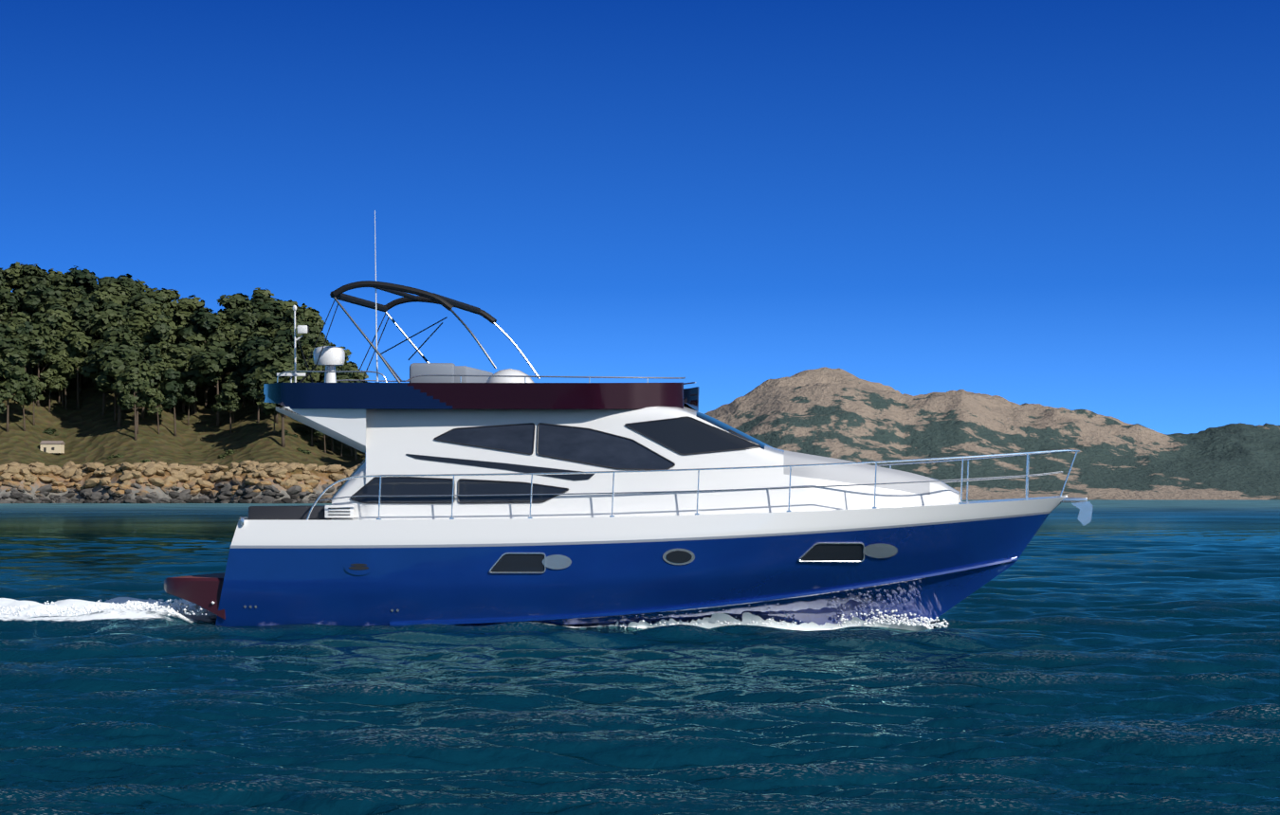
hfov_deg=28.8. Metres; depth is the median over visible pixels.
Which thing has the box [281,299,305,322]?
tree
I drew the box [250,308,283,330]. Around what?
tree
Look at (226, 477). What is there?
rock
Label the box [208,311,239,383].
tree
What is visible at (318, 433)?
tree
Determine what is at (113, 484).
rock
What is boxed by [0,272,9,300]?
tree
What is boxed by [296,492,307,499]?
rock
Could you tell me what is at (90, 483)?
rock
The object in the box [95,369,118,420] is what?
tree
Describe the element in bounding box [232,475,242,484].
rock
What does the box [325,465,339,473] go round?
rock
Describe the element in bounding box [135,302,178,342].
tree
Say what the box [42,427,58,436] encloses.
bush
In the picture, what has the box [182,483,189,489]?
rock
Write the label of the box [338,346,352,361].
tree
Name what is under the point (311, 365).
tree
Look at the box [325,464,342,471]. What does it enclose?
rock
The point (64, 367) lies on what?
tree
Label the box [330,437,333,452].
tree
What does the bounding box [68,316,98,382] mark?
tree
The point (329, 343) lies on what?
tree
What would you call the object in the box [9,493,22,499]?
rock
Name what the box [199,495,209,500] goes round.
rock
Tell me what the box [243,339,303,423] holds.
tree
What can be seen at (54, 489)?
rock
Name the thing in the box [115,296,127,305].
tree
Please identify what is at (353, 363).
tree
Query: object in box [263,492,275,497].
rock
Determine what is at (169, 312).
tree
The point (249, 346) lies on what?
tree
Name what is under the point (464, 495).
yacht
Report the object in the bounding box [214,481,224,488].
rock
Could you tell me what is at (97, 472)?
rock
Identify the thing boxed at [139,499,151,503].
rock
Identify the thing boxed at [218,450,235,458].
bush
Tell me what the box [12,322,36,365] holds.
tree
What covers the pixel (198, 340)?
tree
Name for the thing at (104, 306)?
tree
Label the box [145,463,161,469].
rock
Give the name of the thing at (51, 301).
tree
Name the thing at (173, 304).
tree
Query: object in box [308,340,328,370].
tree
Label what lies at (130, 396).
tree
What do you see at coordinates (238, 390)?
tree
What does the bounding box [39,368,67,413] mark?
tree
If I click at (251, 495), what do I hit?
rock
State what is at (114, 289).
tree
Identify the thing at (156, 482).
rock
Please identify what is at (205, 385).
tree
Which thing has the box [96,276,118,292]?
tree
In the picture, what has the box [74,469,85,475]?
rock
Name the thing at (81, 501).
rock
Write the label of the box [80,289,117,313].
tree
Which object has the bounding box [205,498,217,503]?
rock
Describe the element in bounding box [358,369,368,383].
tree
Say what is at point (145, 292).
tree
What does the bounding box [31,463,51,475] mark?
rock
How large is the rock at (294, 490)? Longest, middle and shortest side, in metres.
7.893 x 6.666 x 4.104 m
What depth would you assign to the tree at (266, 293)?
1114.02 m
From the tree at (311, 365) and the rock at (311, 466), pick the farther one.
the tree at (311, 365)
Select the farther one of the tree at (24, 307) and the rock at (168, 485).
the tree at (24, 307)
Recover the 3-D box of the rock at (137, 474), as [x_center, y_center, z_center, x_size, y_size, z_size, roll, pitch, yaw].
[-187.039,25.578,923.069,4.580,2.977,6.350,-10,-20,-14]
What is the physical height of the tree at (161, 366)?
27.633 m
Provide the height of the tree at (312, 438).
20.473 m
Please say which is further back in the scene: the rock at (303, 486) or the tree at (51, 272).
the tree at (51, 272)
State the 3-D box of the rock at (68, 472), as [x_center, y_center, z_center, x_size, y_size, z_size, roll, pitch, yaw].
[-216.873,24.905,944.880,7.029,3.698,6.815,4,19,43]
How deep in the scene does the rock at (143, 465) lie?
930.26 m
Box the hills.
[704,366,1279,499]
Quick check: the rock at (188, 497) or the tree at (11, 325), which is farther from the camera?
the tree at (11, 325)
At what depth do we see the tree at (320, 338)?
1080.93 m
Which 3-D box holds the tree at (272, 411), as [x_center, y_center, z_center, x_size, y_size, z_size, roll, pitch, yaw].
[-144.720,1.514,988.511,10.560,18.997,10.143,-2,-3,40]
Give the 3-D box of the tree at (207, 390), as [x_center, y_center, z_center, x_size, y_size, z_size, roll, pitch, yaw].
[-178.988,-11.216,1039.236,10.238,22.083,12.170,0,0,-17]
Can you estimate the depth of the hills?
2543.59 m
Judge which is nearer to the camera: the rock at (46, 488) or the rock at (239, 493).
the rock at (239, 493)
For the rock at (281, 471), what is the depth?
922.21 m
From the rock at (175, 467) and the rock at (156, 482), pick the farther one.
the rock at (175, 467)
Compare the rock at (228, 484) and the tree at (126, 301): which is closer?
the rock at (228, 484)
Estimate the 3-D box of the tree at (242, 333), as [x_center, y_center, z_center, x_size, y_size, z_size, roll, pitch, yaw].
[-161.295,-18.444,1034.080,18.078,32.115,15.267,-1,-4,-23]
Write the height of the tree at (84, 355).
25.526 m
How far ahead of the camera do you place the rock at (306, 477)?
930.43 m
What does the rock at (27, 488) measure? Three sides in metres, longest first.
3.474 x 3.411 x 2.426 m
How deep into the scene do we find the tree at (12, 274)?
1099.41 m
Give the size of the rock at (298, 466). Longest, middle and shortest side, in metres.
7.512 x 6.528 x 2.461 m
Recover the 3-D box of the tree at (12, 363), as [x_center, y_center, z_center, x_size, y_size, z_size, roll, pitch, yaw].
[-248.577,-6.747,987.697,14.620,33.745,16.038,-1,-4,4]
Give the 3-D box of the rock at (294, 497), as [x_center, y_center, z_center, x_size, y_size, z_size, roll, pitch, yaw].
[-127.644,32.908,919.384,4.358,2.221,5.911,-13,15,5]
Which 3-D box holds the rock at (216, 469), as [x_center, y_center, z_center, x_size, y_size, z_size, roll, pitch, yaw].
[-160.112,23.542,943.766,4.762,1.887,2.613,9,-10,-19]
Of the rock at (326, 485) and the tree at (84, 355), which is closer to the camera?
the rock at (326, 485)
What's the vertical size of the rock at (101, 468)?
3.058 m
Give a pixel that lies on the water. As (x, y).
(1117, 657)
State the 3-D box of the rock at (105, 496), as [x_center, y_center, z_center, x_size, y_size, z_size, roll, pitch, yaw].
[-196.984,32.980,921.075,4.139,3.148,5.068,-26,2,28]
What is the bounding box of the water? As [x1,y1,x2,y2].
[0,499,1279,814]
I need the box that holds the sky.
[0,0,1279,434]
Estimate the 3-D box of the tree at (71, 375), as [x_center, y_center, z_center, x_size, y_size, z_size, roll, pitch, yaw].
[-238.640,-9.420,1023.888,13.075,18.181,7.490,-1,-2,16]
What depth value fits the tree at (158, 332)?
1029.86 m
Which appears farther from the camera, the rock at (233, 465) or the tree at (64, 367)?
the tree at (64, 367)
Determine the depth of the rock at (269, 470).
923.10 m
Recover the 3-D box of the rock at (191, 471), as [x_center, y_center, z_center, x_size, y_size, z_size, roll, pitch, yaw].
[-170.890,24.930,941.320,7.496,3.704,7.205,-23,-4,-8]
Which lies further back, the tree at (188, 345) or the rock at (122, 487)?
the tree at (188, 345)
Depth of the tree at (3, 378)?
985.48 m
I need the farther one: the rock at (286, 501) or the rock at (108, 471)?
the rock at (108, 471)
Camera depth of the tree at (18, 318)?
1021.84 m
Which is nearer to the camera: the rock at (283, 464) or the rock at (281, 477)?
the rock at (281, 477)
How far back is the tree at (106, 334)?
1019.81 m
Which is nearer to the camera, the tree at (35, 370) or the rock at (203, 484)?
the rock at (203, 484)
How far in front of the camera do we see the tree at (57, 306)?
1046.68 m
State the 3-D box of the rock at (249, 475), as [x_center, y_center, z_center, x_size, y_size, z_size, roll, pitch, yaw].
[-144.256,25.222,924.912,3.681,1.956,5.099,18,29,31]
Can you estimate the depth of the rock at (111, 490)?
918.73 m
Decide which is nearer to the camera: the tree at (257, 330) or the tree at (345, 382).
the tree at (345, 382)
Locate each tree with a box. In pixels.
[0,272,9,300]
[0,303,9,323]
[0,324,26,352]
[0,347,29,432]
[0,350,7,390]
[0,384,14,413]
[1,261,27,289]
[1,320,27,395]
[2,292,22,317]
[8,311,34,327]
[11,374,40,431]
[12,263,54,297]
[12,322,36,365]
[14,321,47,370]
[16,294,34,313]
[18,374,46,425]
[19,280,64,316]
[24,321,60,406]
[30,311,63,394]
[32,364,49,392]
[36,297,71,314]
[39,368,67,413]
[42,268,62,276]
[42,329,70,404]
[43,348,82,409]
[43,371,76,406]
[45,307,72,331]
[46,304,68,312]
[51,274,82,310]
[51,326,91,410]
[64,265,99,300]
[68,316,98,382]
[70,299,101,340]
[75,343,108,416]
[78,335,95,394]
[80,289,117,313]
[88,307,131,347]
[91,341,142,427]
[92,329,145,409]
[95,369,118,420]
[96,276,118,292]
[98,283,131,306]
[98,301,127,339]
[100,325,130,398]
[104,274,143,295]
[110,365,153,440]
[112,359,161,434]
[115,294,134,306]
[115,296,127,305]
[119,295,170,326]
[120,294,158,312]
[122,280,148,292]
[124,310,162,343]
[128,344,164,419]
[133,293,167,310]
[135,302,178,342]
[137,309,174,342]
[138,320,171,353]
[140,287,155,294]
[145,387,165,435]
[146,288,180,300]
[146,340,170,357]
[149,290,177,320]
[151,353,168,420]
[157,368,183,436]
[158,356,176,408]
[160,344,193,412]
[166,321,189,344]
[169,300,177,310]
[169,340,200,412]
[170,294,208,340]
[174,307,220,387]
[175,379,197,425]
[185,332,227,413]
[185,340,241,426]
[190,380,206,413]
[201,384,217,406]
[204,331,237,383]
[204,338,233,386]
[206,329,232,395]
[206,370,224,406]
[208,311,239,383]
[211,382,241,433]
[216,292,253,313]
[221,308,239,372]
[221,379,242,422]
[226,308,258,330]
[227,351,245,380]
[229,374,244,406]
[231,326,270,401]
[233,347,255,404]
[239,335,272,412]
[240,366,262,422]
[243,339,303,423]
[244,334,273,366]
[245,325,271,337]
[250,293,273,311]
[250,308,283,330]
[250,359,308,447]
[252,287,274,300]
[256,302,288,327]
[257,297,286,326]
[262,408,279,434]
[267,326,287,337]
[270,307,321,339]
[272,320,317,345]
[272,328,307,366]
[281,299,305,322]
[284,327,313,355]
[297,344,315,358]
[300,303,325,337]
[303,309,324,337]
[304,355,324,383]
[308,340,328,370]
[310,322,327,341]
[310,428,312,446]
[312,429,328,453]
[319,365,363,383]
[322,338,335,347]
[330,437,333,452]
[333,375,357,441]
[336,373,348,442]
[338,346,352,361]
[341,361,359,379]
[343,367,354,379]
[344,352,358,368]
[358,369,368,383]
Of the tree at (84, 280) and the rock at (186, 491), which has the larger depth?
the tree at (84, 280)
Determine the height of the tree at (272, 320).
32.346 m
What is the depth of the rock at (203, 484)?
935.37 m
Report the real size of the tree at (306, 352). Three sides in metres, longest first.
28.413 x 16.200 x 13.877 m
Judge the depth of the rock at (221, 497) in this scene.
924.25 m
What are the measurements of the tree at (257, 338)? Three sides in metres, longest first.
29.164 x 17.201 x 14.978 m
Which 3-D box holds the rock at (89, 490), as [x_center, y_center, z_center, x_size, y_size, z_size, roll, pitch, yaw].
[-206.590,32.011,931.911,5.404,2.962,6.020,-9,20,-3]
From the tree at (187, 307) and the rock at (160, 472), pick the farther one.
the tree at (187, 307)
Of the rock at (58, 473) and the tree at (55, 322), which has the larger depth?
the tree at (55, 322)
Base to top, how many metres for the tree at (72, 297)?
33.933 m
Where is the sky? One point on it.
(1071, 205)
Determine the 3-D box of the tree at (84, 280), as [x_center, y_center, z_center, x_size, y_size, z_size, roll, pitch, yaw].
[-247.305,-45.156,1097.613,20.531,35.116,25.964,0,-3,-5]
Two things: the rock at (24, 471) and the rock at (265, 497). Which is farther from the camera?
the rock at (24, 471)
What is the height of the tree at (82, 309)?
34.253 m
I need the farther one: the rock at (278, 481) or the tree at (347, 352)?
the tree at (347, 352)
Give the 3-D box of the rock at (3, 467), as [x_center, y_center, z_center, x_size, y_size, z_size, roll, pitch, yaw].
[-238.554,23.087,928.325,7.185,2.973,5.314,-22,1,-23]
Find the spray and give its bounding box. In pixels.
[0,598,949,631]
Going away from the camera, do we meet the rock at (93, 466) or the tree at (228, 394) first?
the rock at (93, 466)
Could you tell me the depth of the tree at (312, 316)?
1085.70 m
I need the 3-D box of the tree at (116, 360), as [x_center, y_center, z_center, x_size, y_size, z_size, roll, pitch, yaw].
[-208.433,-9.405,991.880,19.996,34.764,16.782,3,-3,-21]
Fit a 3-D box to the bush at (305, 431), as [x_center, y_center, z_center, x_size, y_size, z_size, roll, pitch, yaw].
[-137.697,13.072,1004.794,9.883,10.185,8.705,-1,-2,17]
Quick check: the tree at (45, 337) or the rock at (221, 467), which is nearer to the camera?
the rock at (221, 467)
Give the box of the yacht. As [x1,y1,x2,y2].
[164,210,1093,626]
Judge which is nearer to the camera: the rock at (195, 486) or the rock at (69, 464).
the rock at (195, 486)
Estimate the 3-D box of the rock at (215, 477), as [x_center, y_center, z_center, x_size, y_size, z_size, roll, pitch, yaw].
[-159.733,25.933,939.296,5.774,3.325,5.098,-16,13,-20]
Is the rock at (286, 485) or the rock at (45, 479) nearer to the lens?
the rock at (286, 485)
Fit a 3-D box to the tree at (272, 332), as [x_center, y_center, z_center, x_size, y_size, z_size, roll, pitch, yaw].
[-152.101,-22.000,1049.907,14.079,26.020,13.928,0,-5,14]
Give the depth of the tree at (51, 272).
1124.31 m
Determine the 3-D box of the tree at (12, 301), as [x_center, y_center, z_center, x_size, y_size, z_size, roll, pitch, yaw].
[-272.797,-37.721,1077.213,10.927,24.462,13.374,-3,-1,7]
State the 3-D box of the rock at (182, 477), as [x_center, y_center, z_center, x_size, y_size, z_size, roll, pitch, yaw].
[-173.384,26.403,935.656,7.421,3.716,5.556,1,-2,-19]
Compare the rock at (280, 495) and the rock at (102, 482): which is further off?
the rock at (102, 482)
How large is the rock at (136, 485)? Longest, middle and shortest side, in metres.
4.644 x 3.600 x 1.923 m
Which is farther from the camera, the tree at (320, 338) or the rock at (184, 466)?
the tree at (320, 338)
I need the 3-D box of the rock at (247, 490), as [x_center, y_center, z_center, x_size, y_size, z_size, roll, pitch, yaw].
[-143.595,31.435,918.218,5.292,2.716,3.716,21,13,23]
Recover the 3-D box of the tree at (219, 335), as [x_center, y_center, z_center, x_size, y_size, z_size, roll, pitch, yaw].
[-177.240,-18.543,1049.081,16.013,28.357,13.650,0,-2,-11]
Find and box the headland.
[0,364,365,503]
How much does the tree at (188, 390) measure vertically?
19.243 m
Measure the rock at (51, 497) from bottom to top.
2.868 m
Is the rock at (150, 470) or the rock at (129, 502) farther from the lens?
the rock at (150, 470)
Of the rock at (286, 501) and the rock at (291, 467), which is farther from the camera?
the rock at (291, 467)
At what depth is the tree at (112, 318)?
1032.46 m
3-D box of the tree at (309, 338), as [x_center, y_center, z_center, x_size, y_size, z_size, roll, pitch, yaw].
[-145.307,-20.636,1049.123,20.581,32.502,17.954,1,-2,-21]
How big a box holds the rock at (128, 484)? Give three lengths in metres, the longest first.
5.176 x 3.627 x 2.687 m
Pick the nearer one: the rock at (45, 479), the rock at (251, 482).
the rock at (251, 482)
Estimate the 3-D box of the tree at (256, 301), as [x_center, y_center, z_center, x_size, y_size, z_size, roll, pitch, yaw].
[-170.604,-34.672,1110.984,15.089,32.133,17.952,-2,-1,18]
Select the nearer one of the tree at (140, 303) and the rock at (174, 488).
the rock at (174, 488)
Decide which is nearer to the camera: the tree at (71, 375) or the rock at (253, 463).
the rock at (253, 463)
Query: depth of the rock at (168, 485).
924.06 m
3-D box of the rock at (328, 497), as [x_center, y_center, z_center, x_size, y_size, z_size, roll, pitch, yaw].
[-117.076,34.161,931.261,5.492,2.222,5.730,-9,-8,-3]
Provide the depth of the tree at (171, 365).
1016.05 m
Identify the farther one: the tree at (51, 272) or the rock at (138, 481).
the tree at (51, 272)
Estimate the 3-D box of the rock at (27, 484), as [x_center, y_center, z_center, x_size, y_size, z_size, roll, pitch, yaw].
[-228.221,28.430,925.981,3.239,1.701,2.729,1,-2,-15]
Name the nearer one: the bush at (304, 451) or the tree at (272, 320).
the bush at (304, 451)
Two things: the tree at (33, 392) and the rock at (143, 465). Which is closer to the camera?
the rock at (143, 465)
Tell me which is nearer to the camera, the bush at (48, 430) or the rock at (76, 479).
the rock at (76, 479)
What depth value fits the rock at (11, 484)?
919.61 m
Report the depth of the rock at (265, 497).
910.09 m
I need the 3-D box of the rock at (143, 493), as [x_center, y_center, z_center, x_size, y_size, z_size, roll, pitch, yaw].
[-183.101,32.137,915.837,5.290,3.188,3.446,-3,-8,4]
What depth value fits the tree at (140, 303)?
1055.41 m
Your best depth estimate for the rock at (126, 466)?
925.66 m
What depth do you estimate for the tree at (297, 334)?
1032.79 m
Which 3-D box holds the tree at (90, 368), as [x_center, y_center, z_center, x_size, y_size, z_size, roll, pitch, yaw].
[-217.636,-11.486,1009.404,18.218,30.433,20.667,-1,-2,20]
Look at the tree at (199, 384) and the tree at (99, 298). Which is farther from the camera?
the tree at (99, 298)
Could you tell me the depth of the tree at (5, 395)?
978.21 m
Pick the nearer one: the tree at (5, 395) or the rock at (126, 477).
the rock at (126, 477)
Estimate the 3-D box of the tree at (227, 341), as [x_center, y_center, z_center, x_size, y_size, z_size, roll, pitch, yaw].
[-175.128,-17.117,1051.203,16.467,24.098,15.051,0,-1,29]
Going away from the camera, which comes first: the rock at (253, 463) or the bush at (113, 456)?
the rock at (253, 463)
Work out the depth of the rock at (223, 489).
926.94 m
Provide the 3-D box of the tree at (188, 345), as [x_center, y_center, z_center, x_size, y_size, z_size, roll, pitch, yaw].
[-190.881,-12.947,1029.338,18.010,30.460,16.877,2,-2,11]
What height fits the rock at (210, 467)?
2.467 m
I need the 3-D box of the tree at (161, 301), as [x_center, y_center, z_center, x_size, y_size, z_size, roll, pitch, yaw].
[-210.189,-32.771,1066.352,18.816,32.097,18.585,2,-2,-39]
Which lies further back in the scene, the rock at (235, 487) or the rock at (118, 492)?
the rock at (235, 487)
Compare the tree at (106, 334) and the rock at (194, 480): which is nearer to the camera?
the rock at (194, 480)
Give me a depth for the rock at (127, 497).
911.67 m
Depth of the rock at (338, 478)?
938.71 m
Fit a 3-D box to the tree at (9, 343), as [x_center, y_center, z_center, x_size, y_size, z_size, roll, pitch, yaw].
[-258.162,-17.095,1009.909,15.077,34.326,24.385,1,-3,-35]
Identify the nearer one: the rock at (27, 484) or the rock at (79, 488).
the rock at (27, 484)
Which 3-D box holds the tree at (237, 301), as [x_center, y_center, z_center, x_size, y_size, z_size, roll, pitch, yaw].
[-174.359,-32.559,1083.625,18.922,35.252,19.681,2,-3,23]
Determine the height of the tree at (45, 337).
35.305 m
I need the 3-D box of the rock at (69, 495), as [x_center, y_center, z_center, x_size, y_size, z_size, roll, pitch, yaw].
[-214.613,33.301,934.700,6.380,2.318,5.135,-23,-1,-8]
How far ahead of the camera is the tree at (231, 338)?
1050.55 m
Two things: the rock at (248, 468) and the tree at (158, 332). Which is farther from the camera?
the tree at (158, 332)
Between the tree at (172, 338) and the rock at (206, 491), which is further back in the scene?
the tree at (172, 338)
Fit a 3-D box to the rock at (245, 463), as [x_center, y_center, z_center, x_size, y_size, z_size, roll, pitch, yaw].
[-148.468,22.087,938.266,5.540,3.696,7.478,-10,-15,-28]
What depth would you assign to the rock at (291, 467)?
929.53 m
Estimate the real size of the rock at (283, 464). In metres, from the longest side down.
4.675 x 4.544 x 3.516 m
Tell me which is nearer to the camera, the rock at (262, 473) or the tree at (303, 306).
the rock at (262, 473)
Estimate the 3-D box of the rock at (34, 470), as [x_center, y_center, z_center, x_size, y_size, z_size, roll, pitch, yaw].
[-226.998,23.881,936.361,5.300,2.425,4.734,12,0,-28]
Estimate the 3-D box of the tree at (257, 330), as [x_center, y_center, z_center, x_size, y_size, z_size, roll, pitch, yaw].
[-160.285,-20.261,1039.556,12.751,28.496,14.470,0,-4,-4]
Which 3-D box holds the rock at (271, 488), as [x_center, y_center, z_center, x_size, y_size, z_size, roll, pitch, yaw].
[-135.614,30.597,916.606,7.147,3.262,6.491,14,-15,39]
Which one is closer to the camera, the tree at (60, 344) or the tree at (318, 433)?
the tree at (318, 433)
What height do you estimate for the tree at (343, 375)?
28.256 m
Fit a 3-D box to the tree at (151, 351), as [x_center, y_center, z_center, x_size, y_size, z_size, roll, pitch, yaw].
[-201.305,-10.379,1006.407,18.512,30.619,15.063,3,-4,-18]
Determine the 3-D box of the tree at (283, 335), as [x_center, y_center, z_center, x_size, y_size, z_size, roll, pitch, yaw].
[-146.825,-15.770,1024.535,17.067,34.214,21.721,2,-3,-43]
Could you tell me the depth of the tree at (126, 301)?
1063.92 m
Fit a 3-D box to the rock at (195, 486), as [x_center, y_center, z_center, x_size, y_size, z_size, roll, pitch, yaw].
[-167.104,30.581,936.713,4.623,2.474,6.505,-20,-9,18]
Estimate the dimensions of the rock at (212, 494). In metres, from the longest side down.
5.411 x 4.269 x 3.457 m
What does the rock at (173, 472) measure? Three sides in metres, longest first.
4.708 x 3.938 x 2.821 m
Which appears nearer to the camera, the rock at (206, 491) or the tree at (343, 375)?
the rock at (206, 491)
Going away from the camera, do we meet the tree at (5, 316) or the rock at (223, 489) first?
the rock at (223, 489)
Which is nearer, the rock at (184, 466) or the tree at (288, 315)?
the rock at (184, 466)
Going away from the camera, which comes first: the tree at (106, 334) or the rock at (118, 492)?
the rock at (118, 492)
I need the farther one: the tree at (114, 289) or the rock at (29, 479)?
the tree at (114, 289)
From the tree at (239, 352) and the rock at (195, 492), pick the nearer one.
the rock at (195, 492)
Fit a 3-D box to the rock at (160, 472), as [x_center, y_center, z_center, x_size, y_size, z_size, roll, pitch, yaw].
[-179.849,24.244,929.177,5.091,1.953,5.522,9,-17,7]
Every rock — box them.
[0,463,8,473]
[0,474,11,481]
[2,466,19,475]
[2,480,19,488]
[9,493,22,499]
[13,474,23,481]
[17,487,25,493]
[19,467,29,475]
[22,481,31,486]
[22,494,33,500]
[23,485,32,493]
[24,475,34,483]
[30,467,43,474]
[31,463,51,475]
[34,493,46,497]
[36,484,52,493]
[37,475,56,482]
[49,465,62,471]
[49,486,58,493]
[49,494,57,501]
[51,481,65,486]
[53,469,64,475]
[55,498,66,503]
[60,467,77,477]
[61,493,76,498]
[63,461,74,466]
[65,482,74,488]
[70,464,81,469]
[70,475,83,483]
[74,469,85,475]
[75,486,85,492]
[75,498,84,503]
[81,488,92,496]
[82,477,99,489]
[85,462,99,471]
[85,493,91,500]
[90,491,102,499]
[93,469,103,475]
[96,466,105,471]
[99,476,110,486]
[101,468,115,475]
[101,493,110,499]
[107,482,120,487]
[107,487,117,495]
[110,493,121,497]
[114,490,125,494]
[117,471,133,481]
[118,484,131,490]
[120,462,136,471]
[121,481,131,487]
[122,494,130,499]
[123,499,136,503]
[124,489,131,493]
[130,482,142,489]
[131,471,142,478]
[135,477,145,484]
[135,490,149,497]
[139,462,147,467]
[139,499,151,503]
[141,465,156,475]
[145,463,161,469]
[146,493,158,499]
[147,477,164,486]
[156,469,164,475]
[159,482,173,489]
[160,488,170,493]
[163,475,177,484]
[167,465,182,471]
[168,491,180,498]
[169,470,179,475]
[170,474,188,481]
[170,486,179,491]
[175,493,185,500]
[178,464,189,469]
[180,489,190,494]
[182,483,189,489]
[183,467,197,477]
[183,480,196,488]
[184,493,191,500]
[189,484,201,490]
[189,488,201,496]
[191,477,201,483]
[191,498,203,503]
[194,468,205,477]
[196,479,214,490]
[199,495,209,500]
[200,488,211,494]
[203,465,213,471]
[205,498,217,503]
[208,490,219,498]
[209,471,223,481]
[211,467,220,472]
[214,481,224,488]
[217,465,229,470]
[217,494,229,500]
[219,486,232,492]
[219,490,232,495]
[220,475,233,479]
[222,481,234,487]
[230,461,238,469]
[231,485,239,491]
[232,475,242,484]
[235,491,246,495]
[237,460,251,468]
[237,500,248,503]
[241,492,258,499]
[243,488,254,493]
[244,466,254,472]
[244,478,259,485]
[247,472,255,478]
[248,460,258,466]
[252,471,258,477]
[252,498,260,503]
[255,481,272,491]
[258,470,267,476]
[261,495,274,499]
[262,461,277,470]
[263,485,280,493]
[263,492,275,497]
[264,467,279,475]
[269,468,288,476]
[274,477,283,483]
[274,493,284,497]
[275,474,286,479]
[278,461,288,466]
[279,481,292,490]
[280,497,292,503]
[284,462,296,473]
[285,478,297,486]
[286,485,301,495]
[290,493,298,499]
[291,474,304,481]
[293,462,302,469]
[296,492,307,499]
[297,483,312,493]
[300,463,317,471]
[302,474,310,480]
[304,478,318,488]
[309,475,320,481]
[321,483,334,493]
[322,494,332,500]
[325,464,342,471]
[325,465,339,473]
[329,473,340,477]
[331,475,347,481]
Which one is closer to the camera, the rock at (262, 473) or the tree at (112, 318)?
the rock at (262, 473)
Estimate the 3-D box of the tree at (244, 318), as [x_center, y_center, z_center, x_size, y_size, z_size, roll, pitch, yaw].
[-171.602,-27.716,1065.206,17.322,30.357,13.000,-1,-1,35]
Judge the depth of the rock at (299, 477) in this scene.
927.07 m
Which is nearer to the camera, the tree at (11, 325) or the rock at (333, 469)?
the rock at (333, 469)
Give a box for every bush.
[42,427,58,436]
[106,454,124,459]
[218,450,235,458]
[278,429,298,438]
[295,427,310,435]
[296,447,310,454]
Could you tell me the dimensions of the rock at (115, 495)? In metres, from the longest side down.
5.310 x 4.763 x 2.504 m
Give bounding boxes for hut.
[39,440,65,453]
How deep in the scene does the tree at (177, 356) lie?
1021.25 m
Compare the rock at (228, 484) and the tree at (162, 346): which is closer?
the rock at (228, 484)
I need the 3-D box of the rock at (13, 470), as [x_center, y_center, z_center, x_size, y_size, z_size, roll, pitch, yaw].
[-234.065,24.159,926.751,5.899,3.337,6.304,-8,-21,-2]
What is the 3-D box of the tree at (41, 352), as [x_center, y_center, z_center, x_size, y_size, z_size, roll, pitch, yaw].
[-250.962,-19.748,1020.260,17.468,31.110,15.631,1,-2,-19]
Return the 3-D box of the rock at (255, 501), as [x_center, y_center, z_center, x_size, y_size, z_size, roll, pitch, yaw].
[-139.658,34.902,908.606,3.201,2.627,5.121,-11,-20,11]
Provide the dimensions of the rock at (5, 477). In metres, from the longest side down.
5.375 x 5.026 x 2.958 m
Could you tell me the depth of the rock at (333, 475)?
940.13 m
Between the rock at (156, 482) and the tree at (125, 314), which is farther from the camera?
the tree at (125, 314)
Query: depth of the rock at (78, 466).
945.29 m
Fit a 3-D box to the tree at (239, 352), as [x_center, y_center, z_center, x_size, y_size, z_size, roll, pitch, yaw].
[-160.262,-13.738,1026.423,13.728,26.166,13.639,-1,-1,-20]
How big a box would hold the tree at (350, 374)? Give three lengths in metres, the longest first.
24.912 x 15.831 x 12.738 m
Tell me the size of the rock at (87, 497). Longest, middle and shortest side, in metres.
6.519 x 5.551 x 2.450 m
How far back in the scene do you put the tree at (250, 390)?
1001.94 m
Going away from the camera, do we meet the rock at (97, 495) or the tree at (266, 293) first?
the rock at (97, 495)
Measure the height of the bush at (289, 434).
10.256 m
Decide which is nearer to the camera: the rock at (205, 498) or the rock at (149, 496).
the rock at (149, 496)
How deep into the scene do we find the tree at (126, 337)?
1014.02 m

